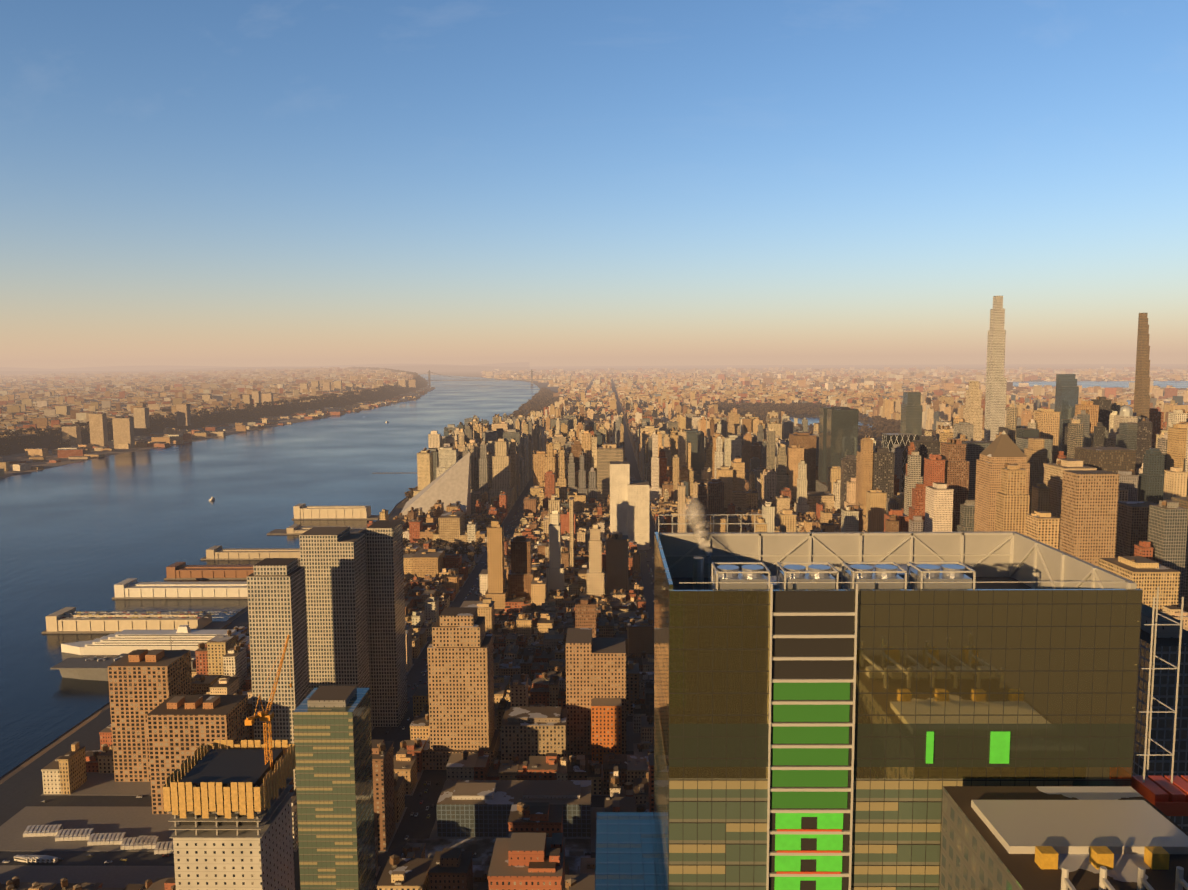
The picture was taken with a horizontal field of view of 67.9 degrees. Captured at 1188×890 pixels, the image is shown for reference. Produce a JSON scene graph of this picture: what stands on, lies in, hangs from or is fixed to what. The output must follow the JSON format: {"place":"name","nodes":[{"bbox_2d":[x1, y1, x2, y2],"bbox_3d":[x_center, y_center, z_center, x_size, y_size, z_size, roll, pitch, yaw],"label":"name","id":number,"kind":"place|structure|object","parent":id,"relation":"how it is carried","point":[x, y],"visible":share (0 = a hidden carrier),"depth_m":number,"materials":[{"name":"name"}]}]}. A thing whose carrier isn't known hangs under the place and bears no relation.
{"place":"outdoors","nodes":[
{"label":"outdoors","id":0,"kind":"place"},
{"bbox_2d":[0,366,429,477],"bbox_3d":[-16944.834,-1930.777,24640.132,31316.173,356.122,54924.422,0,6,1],"label":"palisades","id":1,"kind":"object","parent":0,"point":[17,452],"depth_m":4225.71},
{"bbox_2d":[0,367,427,454],"bbox_3d":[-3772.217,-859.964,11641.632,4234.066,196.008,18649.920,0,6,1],"label":"palisades trees","id":2,"kind":"object","parent":1,"relation":"on","point":[421,382],"visible":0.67,"depth_m":5146.88,"materials":[{"name":"brown plant"}]},
{"bbox_2d":[0,362,529,373],"bbox_3d":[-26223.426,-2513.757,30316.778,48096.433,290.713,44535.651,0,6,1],"label":"distant hills","id":3,"kind":"structure","parent":0,"point":[410,367],"depth_m":36189.52,"materials":[{"name":"brown plant"}]},
{"bbox_2d":[0,374,539,776],"bbox_3d":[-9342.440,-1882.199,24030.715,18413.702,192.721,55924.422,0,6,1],"label":"river","id":4,"kind":"structure","parent":0,"point":[86,535],"depth_m":2047.43,"materials":[{"name":"liquid"}]},
{"bbox_2d":[50,636,250,680],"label":"aircraft carrier","id":5,"kind":"object","parent":4,"relation":"on","point":[81,668],"visible":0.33,"depth_m":962.37,"materials":[{"name":"grey metal"}]},
{"bbox_2d":[85,656,250,660],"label":"parked aircraft","id":6,"kind":"object","parent":5,"relation":"on","point":[99,659],"visible":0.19,"depth_m":977.99,"materials":[{"name":"grey"}]},
{"bbox_2d":[61,625,249,654],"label":"cruise ship","id":7,"kind":"object","parent":4,"relation":"on","point":[81,648],"visible":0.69,"depth_m":1042.60,"materials":[{"name":"paint"}]},
{"bbox_2d":[87,635,215,645],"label":"cruise ship window bands","id":8,"kind":"object","parent":7,"relation":"attached to","point":[149,640],"visible":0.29,"depth_m":1041.93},
{"bbox_2d":[41,515,379,657],"bbox_3d":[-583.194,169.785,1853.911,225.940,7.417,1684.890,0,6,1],"label":"piers","id":9,"kind":"structure","parent":4,"relation":"on","point":[217,625],"depth_m":1287.42,"materials":[{"name":"grey concrete"}]},
{"bbox_2d":[114,578,247,597],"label":"pier shed","id":10,"kind":"structure","parent":9,"relation":"on","point":[130,587],"depth_m":1288.31,"materials":[{"name":"paint"}]},
{"bbox_2d":[46,503,370,631],"bbox_3d":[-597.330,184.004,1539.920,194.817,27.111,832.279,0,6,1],"label":"pier shed","id":11,"kind":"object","parent":9,"relation":"on","point":[55,622],"visible":0.96,"depth_m":1132.68,"materials":[{"name":"paint"}]},
{"bbox_2d":[166,562,253,577],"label":"pier shed","id":12,"kind":"structure","parent":9,"relation":"on","point":[179,570],"depth_m":1401.13,"materials":[{"name":"paint"}]},
{"bbox_2d":[206,524,349,558],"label":"pier building","id":13,"kind":"structure","parent":9,"relation":"on","point":[216,552],"depth_m":1536.89,"materials":[{"name":"paint"}]},
{"bbox_2d":[0,379,863,887],"bbox_3d":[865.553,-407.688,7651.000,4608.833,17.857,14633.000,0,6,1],"label":"block pavements","id":14,"kind":"structure","parent":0,"point":[134,821],"depth_m":658.02,"materials":[{"name":"grey concrete"}]},
{"bbox_2d":[14,824,173,862],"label":"parked buses","id":15,"kind":"object","parent":14,"relation":"on","point":[142,842],"visible":0.79,"depth_m":637.40,"materials":[{"name":"white metal"}]},
{"bbox_2d":[2,476,653,862],"bbox_3d":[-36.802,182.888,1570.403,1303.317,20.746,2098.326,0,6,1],"label":"cars","id":16,"kind":"object","parent":14,"relation":"on","point":[228,614],"visible":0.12,"depth_m":1134.19,"materials":[{"name":"grey paint"}]},
{"bbox_2d":[40,475,653,860],"bbox_3d":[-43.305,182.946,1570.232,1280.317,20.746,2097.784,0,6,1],"label":"cars","id":17,"kind":"object","parent":14,"relation":"on","point":[87,855],"visible":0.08,"depth_m":1132.49,"materials":[{"name":"grey paint"}]},
{"bbox_2d":[62,516,651,856],"bbox_3d":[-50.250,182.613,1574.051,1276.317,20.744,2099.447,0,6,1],"label":"cars","id":18,"kind":"object","parent":14,"relation":"on","point":[200,617],"visible":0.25,"depth_m":1132.99,"materials":[{"name":"red paint"}]},
{"bbox_2d":[882,433,916,491],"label":"braced tower","id":19,"kind":"structure","parent":14,"relation":"on","point":[890,440],"depth_m":1838.09,"materials":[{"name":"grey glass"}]},
{"bbox_2d":[0,379,896,889],"bbox_3d":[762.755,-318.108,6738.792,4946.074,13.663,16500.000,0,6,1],"label":"roads","id":20,"kind":"structure","parent":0,"point":[20,789],"depth_m":727.49,"materials":[{"name":"grey asphalt"}]},
{"bbox_2d":[3,474,653,863],"bbox_3d":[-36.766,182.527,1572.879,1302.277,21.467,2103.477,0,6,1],"label":"vehicles","id":21,"kind":"object","parent":20,"relation":"on","point":[229,616],"visible":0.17,"depth_m":1134.96,"materials":[{"name":"black"}]},
{"bbox_2d":[939,786,1187,889],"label":"neighbour roof","id":22,"kind":"structure","parent":20,"relation":"on","point":[975,855],"depth_m":139.02,"materials":[{"name":"grey concrete"}]},
{"bbox_2d":[1035,846,1169,869],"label":"floodlights","id":23,"kind":"object","parent":22,"relation":"on","point":[1155,857],"visible":1,"depth_m":128.33,"materials":[{"name":"yellow metal"}]},
{"bbox_2d":[1132,603,1187,832],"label":"steel lattice tower","id":24,"kind":"structure","parent":20,"relation":"on","point":[1165,682],"depth_m":267.62,"materials":[{"name":"grey metal"}]},
{"bbox_2d":[396,397,549,507],"bbox_3d":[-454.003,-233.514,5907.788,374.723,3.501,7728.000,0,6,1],"label":"riverside park ground","id":25,"kind":"structure","parent":0,"point":[401,505],"depth_m":2136.97,"materials":[{"name":"green plant"}]},
{"bbox_2d":[403,387,563,557],"bbox_3d":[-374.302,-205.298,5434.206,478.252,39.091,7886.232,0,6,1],"label":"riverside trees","id":26,"kind":"object","parent":25,"relation":"on","point":[543,400],"visible":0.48,"depth_m":4501.10,"materials":[{"name":"brown plant"}]},
{"bbox_2d":[401,839,590,874],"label":"buildings","id":27,"kind":"structure","parent":0,"point":[482,849],"depth_m":629.23,"materials":[{"name":"concrete"}]},
{"bbox_2d":[428,849,583,873],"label":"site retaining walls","id":28,"kind":"structure","parent":27,"relation":"on","point":[572,852],"depth_m":614.26,"materials":[{"name":"concrete"}]},
{"bbox_2d":[0,364,1187,783],"bbox_3d":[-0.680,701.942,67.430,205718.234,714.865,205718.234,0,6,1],"label":"ground","id":29,"kind":"structure","parent":0,"point":[478,374],"depth_m":29959.04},
{"bbox_2d":[0,367,434,475],"bbox_3d":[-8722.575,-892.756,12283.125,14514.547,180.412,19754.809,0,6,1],"label":"new jersey buildings","id":30,"kind":"structure","parent":29,"relation":"on","point":[46,409],"depth_m":6265.48,"materials":[{"name":"beige concrete"}]},
{"bbox_2d":[173,798,294,889],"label":"building","id":31,"kind":"structure","parent":29,"relation":"on","point":[265,861],"depth_m":366.52,"materials":[{"name":"beige concrete"}]},
{"bbox_2d":[168,749,293,837],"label":"construction floors","id":32,"kind":"structure","parent":31,"relation":"on","point":[264,819],"depth_m":365.53,"materials":[{"name":"concrete"}]},
{"bbox_2d":[163,740,295,818],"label":"construction safety screen","id":33,"kind":"object","parent":32,"relation":"on","point":[274,778],"visible":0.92,"depth_m":361.55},
{"bbox_2d":[177,749,282,824],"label":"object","id":34,"kind":"object","parent":32,"relation":"on","point":[226,767],"visible":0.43,"depth_m":376.10,"materials":[{"name":"grey"}]},
{"bbox_2d":[244,635,291,770],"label":"tower crane","id":35,"kind":"object","parent":31,"relation":"on","point":[263,716],"visible":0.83,"depth_m":380.81,"materials":[{"name":"orange"}]},
{"bbox_2d":[401,452,470,516],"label":"building","id":36,"kind":"structure","parent":29,"relation":"on","point":[451,485],"depth_m":1927.41,"materials":[{"name":"metal"}]},
{"bbox_2d":[421,369,552,384],"bbox_3d":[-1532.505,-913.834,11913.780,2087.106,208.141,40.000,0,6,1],"label":"suspension bridge","id":37,"kind":"structure","parent":29,"relation":"on","point":[429,380],"depth_m":11901.37,"materials":[{"name":"grey metal"}]},
{"bbox_2d":[0,296,1187,889],"bbox_3d":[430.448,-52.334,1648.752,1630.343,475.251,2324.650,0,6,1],"label":"buildings","id":38,"kind":"structure","parent":29,"relation":"on","point":[332,606],"depth_m":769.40,"materials":[{"name":"beige concrete"}]},
{"bbox_2d":[1119,405,1132,415],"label":"dome","id":39,"kind":"structure","parent":38,"relation":"on","point":[1126,410],"depth_m":1750.32,"materials":[{"name":"beige metal"}]},
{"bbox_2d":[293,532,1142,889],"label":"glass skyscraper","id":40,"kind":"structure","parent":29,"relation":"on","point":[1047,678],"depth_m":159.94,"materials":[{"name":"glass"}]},
{"bbox_2d":[776,829,841,873],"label":"red rails","id":41,"kind":"object","parent":40,"relation":"attached to","point":[806,851],"visible":1,"depth_m":161.77,"materials":[{"name":"red metal"}]},
{"bbox_2d":[772,682,849,807],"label":"hoist bay netting","id":42,"kind":"object","parent":40,"relation":"attached to","point":[811,734],"visible":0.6,"depth_m":159.87,"materials":[{"name":"green fabric"}]},
{"bbox_2d":[766,583,857,889],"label":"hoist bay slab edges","id":43,"kind":"object","parent":40,"relation":"attached to","point":[851,768],"visible":0.98,"depth_m":159.59,"materials":[{"name":"grey concrete"}]},
{"bbox_2d":[769,591,854,889],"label":"hoist bay backing","id":44,"kind":"object","parent":40,"relation":"attached to","point":[813,601],"visible":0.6,"depth_m":158.33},
{"bbox_2d":[693,556,971,589],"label":"cooling tower","id":45,"kind":"structure","parent":40,"relation":"on","point":[698,570],"depth_m":163.84,"materials":[{"name":"grey metal"}]},
{"bbox_2d":[682,497,712,565],"bbox_3d":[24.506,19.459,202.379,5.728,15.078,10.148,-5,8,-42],"label":"steam plume","id":46,"kind":"object","parent":45,"relation":"attached to","point":[696,520],"visible":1,"depth_m":201.87,"materials":[{"name":"white"}]},
{"bbox_2d":[671,577,1031,589],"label":"tower roof deck","id":47,"kind":"structure","parent":40,"relation":"on","point":[677,585],"depth_m":199.26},
{"bbox_2d":[774,731,1009,889],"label":"illuminated green panels","id":48,"kind":"object","parent":40,"relation":"attached to","point":[999,747],"visible":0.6,"depth_m":161.67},
{"bbox_2d":[654,531,1136,588],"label":"tower screen walls","id":49,"kind":"structure","parent":40,"relation":"on","point":[1076,569],"depth_m":205.07,"materials":[{"name":"grey metal"}]},
{"bbox_2d":[658,514,1183,817],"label":"steel framework","id":50,"kind":"object","parent":40,"relation":"on","point":[1092,573],"visible":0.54,"depth_m":169.97,"materials":[{"name":"white metal"}]},
{"bbox_2d":[1132,775,1187,815],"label":"loading platform","id":51,"kind":"structure","parent":40,"relation":"on","point":[1165,796],"depth_m":155.89,"materials":[{"name":"red"}]},
{"bbox_2d":[480,366,1187,401],"bbox_3d":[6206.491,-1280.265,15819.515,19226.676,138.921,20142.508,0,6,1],"label":"distant city buildings","id":52,"kind":"structure","parent":29,"relation":"on","point":[828,379],"depth_m":13580.61,"materials":[{"name":"beige concrete"}]},
{"bbox_2d":[0,0,1187,368],"label":"sky","id":53,"kind":"structure","parent":0,"point":[233,183],"materials":[{"name":"blue"}]},
{"bbox_2d":[721,407,899,450],"bbox_3d":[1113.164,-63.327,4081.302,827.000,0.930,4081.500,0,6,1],"label":"central park ground","id":54,"kind":"structure","parent":0,"point":[816,415],"depth_m":4822.06,"materials":[{"name":"green plant"}]},
{"bbox_2d":[707,402,983,448],"bbox_3d":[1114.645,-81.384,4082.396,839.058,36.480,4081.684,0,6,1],"label":"park trees","id":55,"kind":"object","parent":54,"relation":"on","point":[873,431],"visible":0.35,"depth_m":5058.92,"materials":[{"name":"brown plant"}]},
{"bbox_2d":[779,417,871,428],"bbox_3d":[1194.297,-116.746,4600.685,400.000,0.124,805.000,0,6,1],"label":"reservoir water","id":56,"kind":"structure","parent":0,"point":[811,420],"depth_m":4759.09,"materials":[{"name":"blue liquid"}]},
{"bbox_2d":[965,396,1187,404],"bbox_3d":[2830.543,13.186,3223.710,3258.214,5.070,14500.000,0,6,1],"label":"river","id":57,"kind":"structure","parent":0,"point":[1129,402],"depth_m":6484.53,"materials":[{"name":"liquid"}]},
{"bbox_2d":[971,800,1187,889],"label":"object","id":58,"kind":"object","parent":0,"point":[1080,826],"visible":1,"depth_m":137.26,"materials":[{"name":"white concrete"}]},
{"bbox_2d":[1013,381,1187,387],"bbox_3d":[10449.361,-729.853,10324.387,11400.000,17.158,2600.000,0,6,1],"label":"bay water","id":59,"kind":"structure","parent":0,"point":[1125,384],"depth_m":10577.83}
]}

